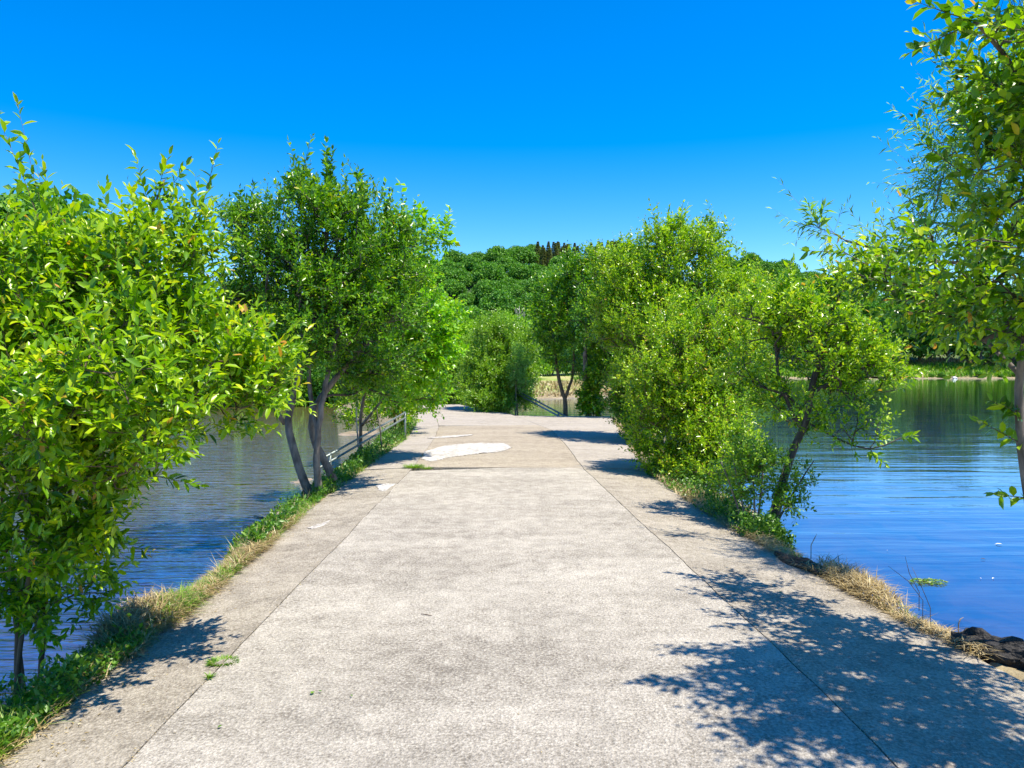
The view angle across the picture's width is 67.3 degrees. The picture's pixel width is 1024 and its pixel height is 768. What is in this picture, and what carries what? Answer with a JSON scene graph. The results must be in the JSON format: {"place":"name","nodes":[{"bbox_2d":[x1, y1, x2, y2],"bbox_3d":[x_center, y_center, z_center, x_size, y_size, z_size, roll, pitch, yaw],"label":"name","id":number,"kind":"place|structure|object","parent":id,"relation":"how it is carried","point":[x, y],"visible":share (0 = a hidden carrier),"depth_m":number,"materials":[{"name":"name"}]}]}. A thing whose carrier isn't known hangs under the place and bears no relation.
{"place":"outdoors","nodes":[
{"label":"outdoors","id":0,"kind":"place"},
{"bbox_2d":[0,398,1023,767],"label":"path","id":1,"kind":"structure","parent":0,"point":[556,578],"depth_m":4.35,"materials":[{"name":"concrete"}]},
{"bbox_2d":[205,654,239,667],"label":"moss tuft","id":2,"kind":"object","parent":1,"relation":"on","point":[212,659],"visible":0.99,"depth_m":4.19,"materials":[{"name":"green plant"}]},
{"bbox_2d":[401,463,424,468],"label":"moss tuft","id":3,"kind":"object","parent":1,"relation":"on","point":[413,466],"visible":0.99,"depth_m":12.26,"materials":[{"name":"green plant"}]},
{"bbox_2d":[0,379,1023,703],"bbox_3d":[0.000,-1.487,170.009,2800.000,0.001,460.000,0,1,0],"label":"water","id":4,"kind":"structure","parent":0,"point":[924,507],"depth_m":13.05,"materials":[{"name":"blue liquid"}]},
{"bbox_2d":[909,578,947,584],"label":"floating weed","id":5,"kind":"object","parent":4,"relation":"on","point":[931,582],"visible":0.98,"depth_m":8.21,"materials":[{"name":"green plant"}]},
{"bbox_2d":[0,0,1023,295],"label":"sky","id":6,"kind":"structure","parent":0,"point":[543,121],"materials":[{"name":"blue"}]},
{"bbox_2d":[42,272,1023,718],"bbox_3d":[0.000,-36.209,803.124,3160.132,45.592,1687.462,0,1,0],"label":"ground","id":7,"kind":"structure","parent":0,"point":[1014,672],"depth_m":29.57,"materials":[{"name":"soil"}]},
{"bbox_2d":[0,182,160,308],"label":"tree","id":8,"kind":"object","parent":7,"relation":"on","point":[87,199],"visible":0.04,"depth_m":49.17,"materials":[{"name":"green plant"}]},
{"bbox_2d":[0,614,164,759],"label":"green grass","id":9,"kind":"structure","parent":7,"relation":"on","point":[12,712],"depth_m":3.79,"materials":[{"name":"green plant"}]},
{"bbox_2d":[0,606,189,766],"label":"dry grass","id":10,"kind":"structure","parent":7,"relation":"on","point":[92,678],"depth_m":3.75,"materials":[{"name":"plant"}]},
{"bbox_2d":[67,580,213,651],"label":"dry grass","id":11,"kind":"structure","parent":7,"relation":"on","point":[135,605],"depth_m":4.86,"materials":[{"name":"plant"}]},
{"bbox_2d":[0,91,315,699],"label":"shrub","id":12,"kind":"object","parent":7,"relation":"on","point":[69,411],"visible":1,"depth_m":4.07,"materials":[{"name":"green plant"}]},
{"bbox_2d":[61,501,311,664],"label":"dry grass","id":13,"kind":"structure","parent":7,"relation":"on","point":[249,552],"depth_m":5.92,"materials":[{"name":"plant"}]},
{"bbox_2d":[211,281,286,343],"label":"tree","id":14,"kind":"object","parent":7,"relation":"on","point":[243,314],"depth_m":48.76,"materials":[{"name":"green plant"}]},
{"bbox_2d":[189,486,335,590],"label":"green grass","id":15,"kind":"structure","parent":7,"relation":"on","point":[224,570],"depth_m":6.26,"materials":[{"name":"green plant"}]},
{"bbox_2d":[206,461,341,566],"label":"grass","id":16,"kind":"structure","parent":7,"relation":"on","point":[243,542],"depth_m":6.87,"materials":[{"name":"plant"}]},
{"bbox_2d":[236,296,332,353],"bbox_3d":[-14.928,-1.915,50.083,6.674,7.762,6.553,0,1,-18],"label":"tree","id":17,"kind":"object","parent":7,"relation":"on","point":[283,324],"visible":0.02,"depth_m":48.92,"materials":[{"name":"green plant"}]},
{"bbox_2d":[223,448,374,560],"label":"weeds","id":18,"kind":"object","parent":7,"relation":"on","point":[286,509],"visible":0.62,"depth_m":8.48,"materials":[{"name":"green plant"}]},
{"bbox_2d":[276,378,321,406],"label":"shrub","id":19,"kind":"object","parent":7,"relation":"on","point":[303,390],"visible":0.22,"depth_m":44.65,"materials":[{"name":"green plant"}]},
{"bbox_2d":[284,354,335,404],"bbox_3d":[-12.077,0.054,46.145,4.174,3.939,3.849,0,1,13],"label":"shrub","id":20,"kind":"object","parent":7,"relation":"on","point":[305,379],"visible":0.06,"depth_m":44.65,"materials":[{"name":"green plant"}]},
{"bbox_2d":[198,133,447,496],"bbox_3d":[-2.437,-0.918,10.143,3.312,4.798,2.629,-1,2,-34],"label":"tree","id":21,"kind":"object","parent":7,"relation":"on","point":[337,279],"visible":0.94,"depth_m":9.79,"materials":[{"name":"green plant"}]},
{"bbox_2d":[303,360,343,405],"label":"shrub","id":22,"kind":"object","parent":7,"relation":"on","point":[322,382],"visible":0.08,"depth_m":44.89,"materials":[{"name":"green plant"}]},
{"bbox_2d":[311,360,353,405],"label":"shrub","id":23,"kind":"object","parent":7,"relation":"on","point":[318,386],"visible":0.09,"depth_m":44.51,"materials":[{"name":"green plant"}]},
{"bbox_2d":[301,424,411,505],"bbox_3d":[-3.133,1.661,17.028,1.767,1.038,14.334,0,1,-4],"label":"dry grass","id":24,"kind":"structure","parent":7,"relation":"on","point":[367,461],"depth_m":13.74,"materials":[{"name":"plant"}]},
{"bbox_2d":[334,355,381,450],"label":"sapling","id":25,"kind":"object","parent":7,"relation":"on","point":[356,407],"visible":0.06,"depth_m":13.21,"materials":[{"name":"green plant"}]},
{"bbox_2d":[302,418,416,492],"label":"green grass","id":26,"kind":"structure","parent":7,"relation":"on","point":[358,470],"depth_m":13.65,"materials":[{"name":"green plant"}]},
{"bbox_2d":[320,411,405,468],"bbox_3d":[-2.686,1.150,14.543,0.056,0.952,5.462,0,1,6],"label":"handrail","id":27,"kind":"object","parent":7,"relation":"on","point":[352,448],"visible":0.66,"depth_m":14.30,"materials":[{"name":"grey metal"}]},
{"bbox_2d":[366,392,382,446],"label":"sapling","id":28,"kind":"object","parent":7,"relation":"on","point":[378,421],"visible":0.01,"depth_m":15.01,"materials":[{"name":"brown plant"}]},
{"bbox_2d":[335,416,417,474],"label":"weeds","id":29,"kind":"object","parent":7,"relation":"on","point":[389,436],"visible":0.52,"depth_m":15.57,"materials":[{"name":"green plant"}]},
{"bbox_2d":[324,375,442,434],"bbox_3d":[-2.774,0.134,18.806,2.401,2.214,3.994,1,2,33],"label":"bush","id":30,"kind":"object","parent":7,"relation":"on","point":[367,410],"visible":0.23,"depth_m":18.15,"materials":[{"name":"green plant"}]},
{"bbox_2d":[327,177,473,452],"bbox_3d":[-2.003,-0.852,13.456,2.698,5.328,3.269,0,1,0],"label":"tree","id":31,"kind":"object","parent":7,"relation":"on","point":[438,356],"visible":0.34,"depth_m":13.07,"materials":[{"name":"green plant"}]},
{"bbox_2d":[346,286,468,352],"bbox_3d":[-7.413,-2.946,50.151,8.338,10.661,8.916,1,1,30],"label":"tree","id":32,"kind":"object","parent":7,"relation":"on","point":[446,311],"depth_m":50.27,"materials":[{"name":"green plant"}]},
{"bbox_2d":[431,267,455,285],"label":"tree","id":33,"kind":"object","parent":7,"relation":"on","point":[446,271],"visible":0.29,"depth_m":215.16,"materials":[{"name":"green plant"}]},
{"bbox_2d":[430,344,465,404],"bbox_3d":[-2.895,-0.328,33.932,2.791,3.694,3.374,0,1,0],"label":"bush","id":34,"kind":"object","parent":7,"relation":"on","point":[454,399],"visible":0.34,"depth_m":33.09,"materials":[{"name":"green plant"}]},
{"bbox_2d":[437,258,466,296],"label":"tree","id":35,"kind":"object","parent":7,"relation":"on","point":[451,265],"visible":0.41,"depth_m":221.65,"materials":[{"name":"green plant"}]},
{"bbox_2d":[438,278,467,302],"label":"tree","id":36,"kind":"object","parent":7,"relation":"on","point":[457,288],"visible":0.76,"depth_m":208.84,"materials":[{"name":"green plant"}]},
{"bbox_2d":[442,249,465,262],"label":"tree","id":37,"kind":"object","parent":7,"relation":"on","point":[455,256],"visible":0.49,"depth_m":248.46,"materials":[{"name":"green plant"}]},
{"bbox_2d":[442,268,476,298],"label":"tree","id":38,"kind":"object","parent":7,"relation":"on","point":[464,277],"visible":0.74,"depth_m":215.87,"materials":[{"name":"green plant"}]},
{"bbox_2d":[457,292,479,306],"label":"tree","id":39,"kind":"object","parent":7,"relation":"on","point":[470,298],"visible":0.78,"depth_m":199.91,"materials":[{"name":"green plant"}]},
{"bbox_2d":[460,255,481,286],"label":"tree","id":40,"kind":"object","parent":7,"relation":"on","point":[468,262],"visible":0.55,"depth_m":231.77,"materials":[{"name":"green plant"}]},
{"bbox_2d":[455,305,487,319],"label":"tree","id":41,"kind":"object","parent":7,"relation":"on","point":[474,310],"visible":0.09,"depth_m":168.21,"materials":[{"name":"green plant"}]},
{"bbox_2d":[458,329,485,406],"bbox_3d":[-1.893,-0.769,36.036,2.195,3.782,3.459,0,1,0],"label":"bush","id":42,"kind":"object","parent":7,"relation":"on","point":[465,338],"visible":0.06,"depth_m":35.30,"materials":[{"name":"green plant"}]},
{"bbox_2d":[468,251,483,258],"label":"tree","id":43,"kind":"object","parent":7,"relation":"on","point":[476,254],"visible":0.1,"depth_m":257.57,"materials":[{"name":"green plant"}]},
{"bbox_2d":[470,279,489,293],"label":"tree","id":44,"kind":"object","parent":7,"relation":"on","point":[475,289],"visible":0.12,"depth_m":202.56,"materials":[{"name":"green plant"}]},
{"bbox_2d":[471,260,496,274],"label":"tree","id":45,"kind":"object","parent":7,"relation":"on","point":[476,266],"visible":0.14,"depth_m":221.44,"materials":[{"name":"green plant"}]},
{"bbox_2d":[472,262,507,282],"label":"tree","id":46,"kind":"object","parent":7,"relation":"on","point":[491,272],"visible":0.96,"depth_m":212.97,"materials":[{"name":"green plant"}]},
{"bbox_2d":[475,280,511,298],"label":"tree","id":47,"kind":"object","parent":7,"relation":"on","point":[488,288],"visible":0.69,"depth_m":197.22,"materials":[{"name":"green plant"}]},
{"bbox_2d":[481,245,508,261],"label":"tree","id":48,"kind":"object","parent":7,"relation":"on","point":[495,253],"visible":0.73,"depth_m":232.47,"materials":[{"name":"green plant"}]},
{"bbox_2d":[449,307,542,351],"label":"tree","id":49,"kind":"object","parent":7,"relation":"on","point":[463,325],"visible":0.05,"depth_m":51.29,"materials":[{"name":"green plant"}]},
{"bbox_2d":[449,303,545,413],"bbox_3d":[-0.490,-0.922,28.797,3.812,4.441,4.878,0,1,0],"label":"bush","id":50,"kind":"object","parent":7,"relation":"on","point":[484,374],"visible":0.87,"depth_m":28.36,"materials":[{"name":"green plant"}]},
{"bbox_2d":[478,290,521,315],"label":"tree","id":51,"kind":"object","parent":7,"relation":"on","point":[504,299],"visible":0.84,"depth_m":183.32,"materials":[{"name":"green plant"}]},
{"bbox_2d":[495,256,521,272],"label":"tree","id":52,"kind":"object","parent":7,"relation":"on","point":[507,262],"visible":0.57,"depth_m":223.80,"materials":[{"name":"green plant"}]},
{"bbox_2d":[498,277,519,287],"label":"tree","id":53,"kind":"object","parent":7,"relation":"on","point":[510,281],"visible":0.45,"depth_m":206.90,"materials":[{"name":"green plant"}]},
{"bbox_2d":[507,263,528,279],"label":"tree","id":54,"kind":"object","parent":7,"relation":"on","point":[515,270],"visible":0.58,"depth_m":216.13,"materials":[{"name":"green plant"}]},
{"bbox_2d":[509,284,529,311],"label":"tree","id":55,"kind":"object","parent":7,"relation":"on","point":[516,291],"visible":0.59,"depth_m":198.15,"materials":[{"name":"green plant"}]},
{"bbox_2d":[504,338,535,415],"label":"tree","id":56,"kind":"object","parent":7,"relation":"on","point":[516,375],"visible":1,"depth_m":27.42,"materials":[{"name":"green plant"}]},
{"bbox_2d":[507,246,539,264],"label":"tree","id":57,"kind":"object","parent":7,"relation":"on","point":[525,254],"visible":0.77,"depth_m":228.90,"materials":[{"name":"green plant"}]},
{"bbox_2d":[515,293,545,312],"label":"tree","id":58,"kind":"object","parent":7,"relation":"on","point":[521,299],"visible":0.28,"depth_m":187.52,"materials":[{"name":"green plant"}]},
{"bbox_2d":[521,308,542,322],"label":"tree","id":59,"kind":"object","parent":7,"relation":"on","point":[525,314],"visible":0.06,"depth_m":169.22,"materials":[{"name":"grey plant"}]},
{"bbox_2d":[519,263,547,279],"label":"tree","id":60,"kind":"object","parent":7,"relation":"on","point":[530,270],"visible":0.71,"depth_m":213.70,"materials":[{"name":"green plant"}]},
{"bbox_2d":[524,270,554,295],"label":"tree","id":61,"kind":"object","parent":7,"relation":"on","point":[528,281],"visible":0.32,"depth_m":197.74,"materials":[{"name":"green plant"}]},
{"bbox_2d":[533,333,553,374],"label":"tree","id":62,"kind":"object","parent":7,"relation":"on","point":[545,367],"visible":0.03,"depth_m":79.16,"materials":[{"name":"green plant"}]},
{"bbox_2d":[539,247,548,265],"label":"tree","id":63,"kind":"object","parent":7,"relation":"on","point":[543,252],"visible":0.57,"depth_m":227.53,"materials":[{"name":"green plant"}]},
{"bbox_2d":[545,249,552,266],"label":"tree","id":64,"kind":"object","parent":7,"relation":"on","point":[550,254],"visible":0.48,"depth_m":227.23,"materials":[{"name":"green plant"}]},
{"bbox_2d":[552,243,558,256],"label":"tree","id":65,"kind":"object","parent":7,"relation":"on","point":[555,249],"visible":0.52,"depth_m":240.75,"materials":[{"name":"green plant"}]},
{"bbox_2d":[517,258,596,415],"bbox_3d":[1.797,-1.487,26.492,3.259,5.926,2.726,0,1,0],"label":"tree","id":66,"kind":"object","parent":7,"relation":"on","point":[543,310],"visible":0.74,"depth_m":26.24,"materials":[{"name":"green plant"}]},
{"bbox_2d":[507,379,610,396],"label":"grass","id":67,"kind":"structure","parent":7,"relation":"on","point":[551,383],"depth_m":59.73,"materials":[{"name":"plant"}]},
{"bbox_2d":[547,255,571,267],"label":"tree","id":68,"kind":"object","parent":7,"relation":"on","point":[555,259],"visible":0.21,"depth_m":213.60,"materials":[{"name":"green plant"}]},
{"bbox_2d":[547,264,575,281],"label":"tree","id":69,"kind":"object","parent":7,"relation":"on","point":[555,267],"visible":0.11,"depth_m":204.19,"materials":[{"name":"green plant"}]},
{"bbox_2d":[551,331,575,375],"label":"tree","id":70,"kind":"object","parent":7,"relation":"on","point":[563,357],"visible":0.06,"depth_m":94.92,"materials":[{"name":"green plant"}]},
{"bbox_2d":[568,302,586,318],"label":"tree","id":71,"kind":"object","parent":7,"relation":"on","point":[577,309],"visible":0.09,"depth_m":178.07,"materials":[{"name":"green plant"}]},
{"bbox_2d":[549,238,640,415],"bbox_3d":[3.072,-1.790,25.475,3.816,6.267,3.424,0,1,0],"label":"tree","id":72,"kind":"object","parent":7,"relation":"on","point":[586,345],"visible":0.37,"depth_m":25.40,"materials":[{"name":"green plant"}]},
{"bbox_2d":[573,366,608,415],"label":"ivy","id":73,"kind":"object","parent":72,"relation":"attached to","point":[586,405],"visible":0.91,"depth_m":25.34,"materials":[{"name":"green plant"}]},
{"bbox_2d":[595,375,661,443],"bbox_3d":[2.700,0.530,17.220,1.550,1.866,2.809,0,1,0],"label":"bush","id":74,"kind":"object","parent":7,"relation":"on","point":[618,411],"visible":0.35,"depth_m":17.13,"materials":[{"name":"green plant"}]},
{"bbox_2d":[572,198,784,441],"bbox_3d":[3.805,-1.332,17.390,4.788,5.712,3.929,0,1,0],"label":"tree","id":75,"kind":"object","parent":7,"relation":"on","point":[643,280],"visible":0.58,"depth_m":16.99,"materials":[{"name":"green plant"}]},
{"bbox_2d":[612,416,756,514],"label":"dry grass","id":76,"kind":"structure","parent":7,"relation":"on","point":[675,488],"depth_m":10.62,"materials":[{"name":"plant"}]},
{"bbox_2d":[607,268,785,494],"bbox_3d":[2.960,-0.033,11.292,2.863,3.591,4.348,0,1,0],"label":"bush","id":77,"kind":"object","parent":7,"relation":"on","point":[668,391],"visible":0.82,"depth_m":11.63,"materials":[{"name":"green plant"}]},
{"bbox_2d":[644,457,799,553],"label":"weeds","id":78,"kind":"object","parent":7,"relation":"on","point":[776,529],"visible":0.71,"depth_m":8.40,"materials":[{"name":"green plant"}]},
{"bbox_2d":[733,252,762,269],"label":"tree","id":79,"kind":"object","parent":7,"relation":"on","point":[751,256],"visible":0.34,"depth_m":255.18,"materials":[{"name":"green plant"}]},
{"bbox_2d":[703,426,822,525],"bbox_3d":[2.528,0.936,8.048,1.288,1.056,0.980,1,1,31],"label":"bush","id":80,"kind":"object","parent":7,"relation":"on","point":[751,463],"visible":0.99,"depth_m":7.93,"materials":[{"name":"green plant"}]},
{"bbox_2d":[743,361,782,385],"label":"tree","id":81,"kind":"object","parent":7,"relation":"on","point":[766,375],"visible":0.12,"depth_m":94.71,"materials":[{"name":"green plant"}]},
{"bbox_2d":[758,260,783,279],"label":"tree","id":82,"kind":"object","parent":7,"relation":"on","point":[769,266],"visible":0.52,"depth_m":237.23,"materials":[{"name":"green plant"}]},
{"bbox_2d":[777,258,800,269],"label":"tree","id":83,"kind":"object","parent":7,"relation":"on","point":[782,263],"visible":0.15,"depth_m":249.58,"materials":[{"name":"green plant"}]},
{"bbox_2d":[769,285,828,360],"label":"tree","id":84,"kind":"object","parent":7,"relation":"on","point":[800,350],"visible":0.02,"depth_m":154.78,"materials":[{"name":"green plant"}]},
{"bbox_2d":[774,551,834,580],"bbox_3d":[2.414,1.504,6.385,0.242,0.126,0.833,0,1,-14],"label":"root mat","id":85,"kind":"object","parent":7,"relation":"on","point":[799,561],"visible":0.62,"depth_m":6.35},
{"bbox_2d":[668,478,945,624],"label":"green grass","id":86,"kind":"structure","parent":7,"relation":"on","point":[800,555],"depth_m":6.84,"materials":[{"name":"green plant"}]},
{"bbox_2d":[694,230,927,523],"bbox_3d":[3.140,-0.034,8.282,2.092,3.191,1.951,0,1,0],"label":"tree","id":87,"kind":"object","parent":7,"relation":"on","point":[827,351],"visible":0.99,"depth_m":8.06,"materials":[{"name":"green plant"}]},
{"bbox_2d":[801,271,820,281],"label":"tree","id":88,"kind":"object","parent":7,"relation":"on","point":[813,273],"visible":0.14,"depth_m":232.37,"materials":[{"name":"green plant"}]},
{"bbox_2d":[813,278,844,344],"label":"tree","id":89,"kind":"object","parent":7,"relation":"on","point":[816,286],"visible":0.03,"depth_m":168.22,"materials":[{"name":"green plant"}]},
{"bbox_2d":[682,493,1001,660],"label":"dry grass","id":90,"kind":"structure","parent":7,"relation":"on","point":[935,629],"depth_m":5.29,"materials":[{"name":"plant"}]},
{"bbox_2d":[824,289,882,358],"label":"tree","id":91,"kind":"object","parent":7,"relation":"on","point":[877,298],"visible":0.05,"depth_m":159.17,"materials":[{"name":"green plant"}]},
{"bbox_2d":[809,553,919,615],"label":"dry grass","id":92,"kind":"structure","parent":7,"relation":"on","point":[856,577],"depth_m":5.64,"materials":[{"name":"plant"}]},
{"bbox_2d":[844,294,901,356],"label":"tree","id":93,"kind":"object","parent":7,"relation":"on","point":[874,305],"visible":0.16,"depth_m":155.06,"materials":[{"name":"green plant"}]},
{"bbox_2d":[867,300,916,358],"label":"tree","id":94,"kind":"object","parent":7,"relation":"on","point":[902,335],"visible":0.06,"depth_m":158.65,"materials":[{"name":"green plant"}]},
{"bbox_2d":[772,356,1016,366],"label":"grass","id":95,"kind":"structure","parent":7,"relation":"on","point":[942,360],"depth_m":161.62,"materials":[{"name":"plant"}]},
{"bbox_2d":[767,0,1023,296],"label":"tree","id":96,"kind":"object","parent":7,"relation":"on","point":[932,188],"visible":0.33,"depth_m":6.25,"materials":[{"name":"green plant"}]},
{"bbox_2d":[780,360,1016,377],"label":"grass","id":97,"kind":"structure","parent":7,"relation":"on","point":[947,366],"depth_m":155.38,"materials":[{"name":"green plant"}]},
{"bbox_2d":[799,0,1023,509],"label":"tree","id":98,"kind":"object","parent":7,"relation":"on","point":[979,292],"visible":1,"depth_m":4.05,"materials":[{"name":"green plant"}]},
{"bbox_2d":[900,309,955,359],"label":"tree","id":99,"kind":"object","parent":7,"relation":"on","point":[912,349],"visible":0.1,"depth_m":162.29,"materials":[{"name":"green plant"}]},
{"bbox_2d":[908,280,992,362],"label":"tree","id":100,"kind":"object","parent":7,"relation":"on","point":[922,348],"visible":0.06,"depth_m":159.64,"materials":[{"name":"green plant"}]},
{"bbox_2d":[951,304,1015,361],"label":"tree","id":101,"kind":"object","parent":7,"relation":"on","point":[988,350],"visible":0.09,"depth_m":158.09,"materials":[{"name":"green plant"}]},
{"bbox_2d":[945,627,1023,669],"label":"rock","id":102,"kind":"object","parent":7,"relation":"on","point":[1011,654],"visible":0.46,"depth_m":4.39,"materials":[{"name":"grey stone"}]},
{"bbox_2d":[975,299,1022,363],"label":"tree","id":103,"kind":"object","parent":7,"relation":"on","point":[1007,306],"visible":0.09,"depth_m":160.16,"materials":[{"name":"green plant"}]},
{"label":"steps","id":104,"kind":"object","parent":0,"visible":0},
{"bbox_2d":[515,389,565,415],"bbox_3d":[0.980,0.976,27.041,0.082,1.544,2.694,-1,2,-41],"label":"handrail","id":105,"kind":"object","parent":104,"relation":"attached to","point":[559,413],"visible":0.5,"depth_m":27.02,"materials":[{"name":"grey metal"}]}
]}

